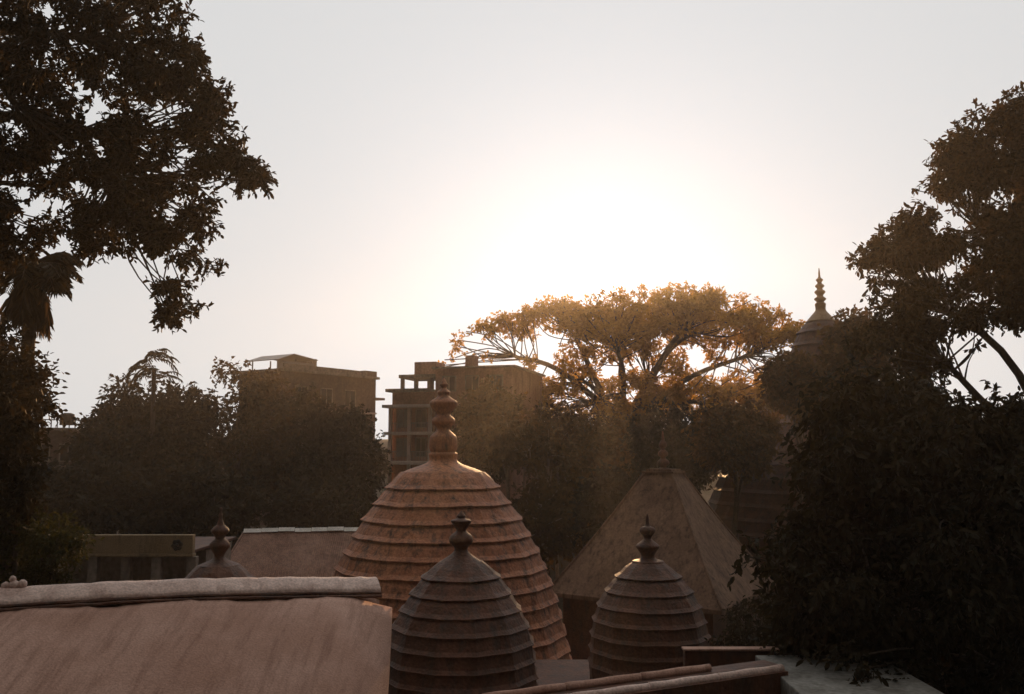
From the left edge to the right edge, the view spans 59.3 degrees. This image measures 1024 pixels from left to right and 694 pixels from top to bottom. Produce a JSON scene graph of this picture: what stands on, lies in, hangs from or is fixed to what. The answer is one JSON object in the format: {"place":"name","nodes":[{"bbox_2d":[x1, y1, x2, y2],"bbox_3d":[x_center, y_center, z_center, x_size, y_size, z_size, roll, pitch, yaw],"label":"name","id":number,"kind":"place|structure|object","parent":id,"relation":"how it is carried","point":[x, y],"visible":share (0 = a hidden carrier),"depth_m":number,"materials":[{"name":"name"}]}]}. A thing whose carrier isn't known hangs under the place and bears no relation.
{"place":"outdoors","nodes":[
{"label":"outdoors","id":0,"kind":"place"},
{"bbox_2d":[39,534,236,583],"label":"pavilion","id":1,"kind":"structure","parent":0,"point":[126,557],"depth_m":30.46,"materials":[{"name":"paint"}]},
{"bbox_2d":[0,576,391,693],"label":"temple hall","id":2,"kind":"structure","parent":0,"point":[284,635],"depth_m":11.80,"materials":[{"name":"paint"}]},
{"bbox_2d":[231,527,358,577],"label":"temple hall","id":3,"kind":"structure","parent":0,"point":[287,552],"depth_m":41.34,"materials":[{"name":"beige stone"}]},
{"bbox_2d":[58,436,775,642],"bbox_3d":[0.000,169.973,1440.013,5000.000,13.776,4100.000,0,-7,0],"label":"ground","id":4,"kind":"structure","parent":0,"point":[707,494],"depth_m":70.21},
{"bbox_2d":[0,311,69,533],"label":"broadleaf tree","id":5,"kind":"object","parent":4,"relation":"on","point":[24,391],"visible":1,"depth_m":17.55,"materials":[{"name":"green plant"}]},
{"bbox_2d":[0,251,85,582],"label":"palm tree","id":6,"kind":"object","parent":4,"relation":"on","point":[27,301],"visible":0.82,"depth_m":20.01,"materials":[{"name":"green plant"}]},
{"bbox_2d":[1,413,84,566],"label":"house","id":7,"kind":"structure","parent":4,"relation":"on","point":[56,436],"depth_m":63.45,"materials":[{"name":"concrete"}]},
{"bbox_2d":[32,443,50,461],"bbox_3d":[-32.758,7.346,62.550,0.080,1.300,1.200,-6,-9,44],"label":"window","id":8,"kind":"structure","parent":7,"relation":"in","point":[43,446],"depth_m":62.73,"materials":[{"name":"glass"}]},
{"bbox_2d":[58,443,75,461],"bbox_3d":[-31.490,7.492,63.820,0.080,1.300,1.200,-6,-9,44],"label":"window","id":9,"kind":"structure","parent":7,"relation":"in","point":[63,455],"depth_m":63.60,"materials":[{"name":"glass"}]},
{"bbox_2d":[0,501,104,586],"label":"bush","id":10,"kind":"object","parent":4,"relation":"on","point":[41,568],"visible":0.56,"depth_m":18.11,"materials":[{"name":"green plant"}]},
{"bbox_2d":[24,450,156,533],"bbox_3d":[-21.408,11.165,44.890,7.817,12.171,6.460,-5,-8,35],"label":"broadleaf tree","id":11,"kind":"object","parent":4,"relation":"on","point":[97,495],"visible":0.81,"depth_m":43.62,"materials":[{"name":"green plant"}]},
{"bbox_2d":[53,373,177,515],"bbox_3d":[-22.557,9.324,51.291,5.951,15.754,9.272,6,-9,-41],"label":"broadleaf tree","id":12,"kind":"object","parent":4,"relation":"on","point":[102,432],"visible":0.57,"depth_m":50.40,"materials":[{"name":"green plant"}]},
{"bbox_2d":[0,0,278,334],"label":"foreground tree","id":13,"kind":"object","parent":4,"relation":"on","point":[134,191],"visible":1,"depth_m":15.42,"materials":[{"name":"green plant"}]},
{"bbox_2d":[119,348,182,473],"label":"palm tree","id":14,"kind":"object","parent":4,"relation":"on","point":[153,371],"visible":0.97,"depth_m":50.92,"materials":[{"name":"green plant"}]},
{"bbox_2d":[120,378,223,471],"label":"broadleaf tree","id":15,"kind":"object","parent":4,"relation":"on","point":[184,432],"visible":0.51,"depth_m":52.23,"materials":[{"name":"green plant"}]},
{"bbox_2d":[129,448,276,541],"bbox_3d":[-17.356,11.420,48.696,9.663,11.995,7.235,-4,-8,33],"label":"broadleaf tree","id":16,"kind":"object","parent":4,"relation":"on","point":[187,499],"visible":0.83,"depth_m":47.84,"materials":[{"name":"green plant"}]},
{"bbox_2d":[183,507,256,578],"bbox_3d":[-7.010,9.141,21.102,2.595,10.634,2.562,0,-7,0],"label":"temple turret","id":17,"kind":"object","parent":4,"relation":"on","point":[219,565],"visible":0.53,"depth_m":21.36,"materials":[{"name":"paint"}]},
{"bbox_2d":[186,356,300,549],"bbox_3d":[-17.210,8.688,56.581,8.255,16.273,6.943,-4,-8,32],"label":"broadleaf tree","id":18,"kind":"object","parent":4,"relation":"on","point":[248,414],"visible":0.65,"depth_m":55.76,"materials":[{"name":"green plant"}]},
{"bbox_2d":[242,382,357,507],"bbox_3d":[-13.946,9.283,58.895,7.838,13.988,8.482,0,-7,0],"label":"broadleaf tree","id":19,"kind":"object","parent":4,"relation":"on","point":[306,461],"visible":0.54,"depth_m":57.97,"materials":[{"name":"green plant"}]},
{"bbox_2d":[237,354,384,525],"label":"apartment building","id":20,"kind":"structure","parent":4,"relation":"on","point":[345,387],"depth_m":75.33,"materials":[{"name":"concrete"}]},
{"bbox_2d":[295,386,307,400],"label":"window","id":21,"kind":"structure","parent":20,"relation":"in","point":[300,387],"depth_m":72.52,"materials":[{"name":"glass"}]},
{"bbox_2d":[320,388,332,405],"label":"window","id":22,"kind":"structure","parent":20,"relation":"in","point":[325,392],"depth_m":74.99,"materials":[{"name":"glass"}]},
{"bbox_2d":[344,390,355,406],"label":"window","id":23,"kind":"structure","parent":20,"relation":"in","point":[349,395],"depth_m":77.20,"materials":[{"name":"glass"}]},
{"bbox_2d":[255,472,375,530],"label":"broadleaf tree","id":24,"kind":"object","parent":4,"relation":"on","point":[326,504],"visible":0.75,"depth_m":49.69,"materials":[{"name":"green plant"}]},
{"bbox_2d":[311,401,394,516],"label":"broadleaf tree","id":25,"kind":"object","parent":4,"relation":"on","point":[370,459],"visible":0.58,"depth_m":58.69,"materials":[{"name":"green plant"}]},
{"bbox_2d":[382,355,545,503],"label":"apartment building","id":26,"kind":"structure","parent":4,"relation":"on","point":[412,428],"depth_m":73.75,"materials":[{"name":"concrete"}]},
{"bbox_2d":[396,409,406,427],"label":"window","id":27,"kind":"structure","parent":26,"relation":"in","point":[401,414],"depth_m":74.22,"materials":[{"name":"glass"}]},
{"bbox_2d":[396,437,406,456],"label":"window","id":28,"kind":"structure","parent":26,"relation":"in","point":[401,442],"depth_m":73.95,"materials":[{"name":"glass"}]},
{"bbox_2d":[415,408,426,427],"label":"window","id":29,"kind":"structure","parent":26,"relation":"in","point":[420,413],"depth_m":73.75,"materials":[{"name":"glass"}]},
{"bbox_2d":[415,437,426,456],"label":"window","id":30,"kind":"structure","parent":26,"relation":"in","point":[420,442],"depth_m":73.48,"materials":[{"name":"glass"}]},
{"bbox_2d":[442,376,455,391],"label":"window","id":31,"kind":"structure","parent":26,"relation":"in","point":[451,380],"depth_m":73.70,"materials":[{"name":"glass"}]},
{"bbox_2d":[465,375,478,390],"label":"window","id":32,"kind":"structure","parent":26,"relation":"in","point":[471,383],"depth_m":73.22,"materials":[{"name":"glass"}]},
{"bbox_2d":[489,375,502,390],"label":"window","id":33,"kind":"structure","parent":26,"relation":"in","point":[494,376],"depth_m":72.65,"materials":[{"name":"glass"}]},
{"bbox_2d":[450,374,531,484],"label":"broadleaf tree","id":34,"kind":"object","parent":4,"relation":"on","point":[472,418],"visible":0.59,"depth_m":63.69,"materials":[{"name":"green plant"}]},
{"bbox_2d":[478,405,527,498],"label":"slender tree","id":35,"kind":"object","parent":4,"relation":"on","point":[494,445],"visible":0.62,"depth_m":56.23,"materials":[{"name":"green plant"}]},
{"bbox_2d":[494,410,549,510],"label":"slender tree","id":36,"kind":"object","parent":4,"relation":"on","point":[512,453],"visible":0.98,"depth_m":55.40,"materials":[{"name":"green plant"}]},
{"bbox_2d":[509,408,556,488],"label":"slender tree","id":37,"kind":"object","parent":4,"relation":"on","point":[530,435],"visible":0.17,"depth_m":57.21,"materials":[{"name":"green plant"}]},
{"bbox_2d":[508,472,590,575],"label":"broadleaf tree","id":38,"kind":"object","parent":4,"relation":"on","point":[546,525],"visible":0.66,"depth_m":53.06,"materials":[{"name":"green plant"}]},
{"bbox_2d":[516,395,604,482],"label":"broadleaf tree","id":39,"kind":"object","parent":4,"relation":"on","point":[572,419],"visible":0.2,"depth_m":68.32,"materials":[{"name":"green plant"}]},
{"bbox_2d":[529,453,601,545],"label":"broadleaf tree","id":40,"kind":"object","parent":4,"relation":"on","point":[570,478],"visible":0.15,"depth_m":60.45,"materials":[{"name":"green plant"}]},
{"bbox_2d":[566,457,645,548],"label":"broadleaf tree","id":41,"kind":"object","parent":4,"relation":"on","point":[606,490],"visible":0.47,"depth_m":52.23,"materials":[{"name":"green plant"}]},
{"bbox_2d":[568,409,654,478],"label":"broadleaf tree","id":42,"kind":"object","parent":4,"relation":"on","point":[601,436],"visible":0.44,"depth_m":62.79,"materials":[{"name":"green plant"}]},
{"bbox_2d":[438,281,805,427],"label":"rain tree","id":43,"kind":"object","parent":4,"relation":"on","point":[685,318],"visible":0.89,"depth_m":80.29,"materials":[{"name":"green plant"}]},
{"bbox_2d":[618,396,718,493],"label":"broadleaf tree","id":44,"kind":"object","parent":4,"relation":"on","point":[645,448],"visible":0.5,"depth_m":60.80,"materials":[{"name":"green plant"}]},
{"bbox_2d":[681,387,791,541],"bbox_3d":[13.955,9.706,55.250,6.801,14.562,5.856,0,-7,0],"label":"broadleaf tree","id":45,"kind":"object","parent":4,"relation":"on","point":[736,439],"visible":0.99,"depth_m":54.62,"materials":[{"name":"green plant"}]},
{"bbox_2d":[704,593,844,654],"bbox_3d":[6.978,10.303,22.534,4.039,8.666,4.012,-4,-8,34],"label":"bush","id":46,"kind":"object","parent":4,"relation":"on","point":[737,629],"visible":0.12,"depth_m":22.67,"materials":[{"name":"green plant"}]},
{"bbox_2d":[708,269,874,591],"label":"temple tower","id":47,"kind":"structure","parent":4,"relation":"on","point":[761,509],"depth_m":57.21,"materials":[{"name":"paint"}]},
{"bbox_2d":[752,345,835,508],"bbox_3d":[17.357,8.606,53.594,5.672,17.512,5.890,0,-7,0],"label":"broadleaf tree","id":48,"kind":"object","parent":4,"relation":"on","point":[781,370],"visible":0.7,"depth_m":53.02,"materials":[{"name":"green plant"}]},
{"bbox_2d":[811,304,896,391],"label":"broadleaf tree","id":49,"kind":"object","parent":4,"relation":"on","point":[832,358],"visible":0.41,"depth_m":47.32,"materials":[{"name":"green plant"}]},
{"bbox_2d":[727,338,1023,693],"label":"foreground tree","id":50,"kind":"object","parent":4,"relation":"on","point":[938,565],"visible":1,"depth_m":12.47,"materials":[{"name":"green plant"}]},
{"bbox_2d":[850,360,953,505],"bbox_3d":[17.361,8.503,39.747,4.642,16.378,7.473,-3,-7,26],"label":"broadleaf tree","id":51,"kind":"object","parent":4,"relation":"on","point":[939,388],"visible":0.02,"depth_m":39.11,"materials":[{"name":"green plant"}]},
{"bbox_2d":[840,81,1023,412],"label":"foreground tree","id":52,"kind":"object","parent":4,"relation":"on","point":[969,161],"visible":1,"depth_m":20.67,"materials":[{"name":"green plant"}]},
{"bbox_2d":[333,378,571,659],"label":"temple tower","id":53,"kind":"structure","parent":0,"point":[399,545],"depth_m":31.22,"materials":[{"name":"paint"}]},
{"bbox_2d":[0,0,1023,438],"label":"sky","id":54,"kind":"structure","parent":0,"point":[440,166],"materials":[{"name":"white"}]},
{"bbox_2d":[534,660,589,685],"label":"temple hall","id":55,"kind":"structure","parent":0,"point":[555,671],"depth_m":26.40,"materials":[{"name":"paint"}]},
{"bbox_2d":[388,511,538,693],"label":"temple turret","id":56,"kind":"object","parent":55,"relation":"on","point":[460,624],"visible":0.95,"depth_m":20.19,"materials":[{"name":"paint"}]},
{"bbox_2d":[587,514,710,678],"bbox_3d":[3.847,7.059,25.355,3.401,4.640,3.383,0,-7,0],"label":"temple turret","id":57,"kind":"object","parent":55,"relation":"on","point":[648,616],"visible":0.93,"depth_m":24.22,"materials":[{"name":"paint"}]},
{"bbox_2d":[552,431,775,659],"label":"temple hall","id":58,"kind":"structure","parent":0,"point":[695,539],"depth_m":41.08,"materials":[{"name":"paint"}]},
{"bbox_2d":[482,646,943,693],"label":"terrace building","id":59,"kind":"structure","parent":0,"point":[728,670],"depth_m":11.44,"materials":[{"name":"paint"}]}
]}

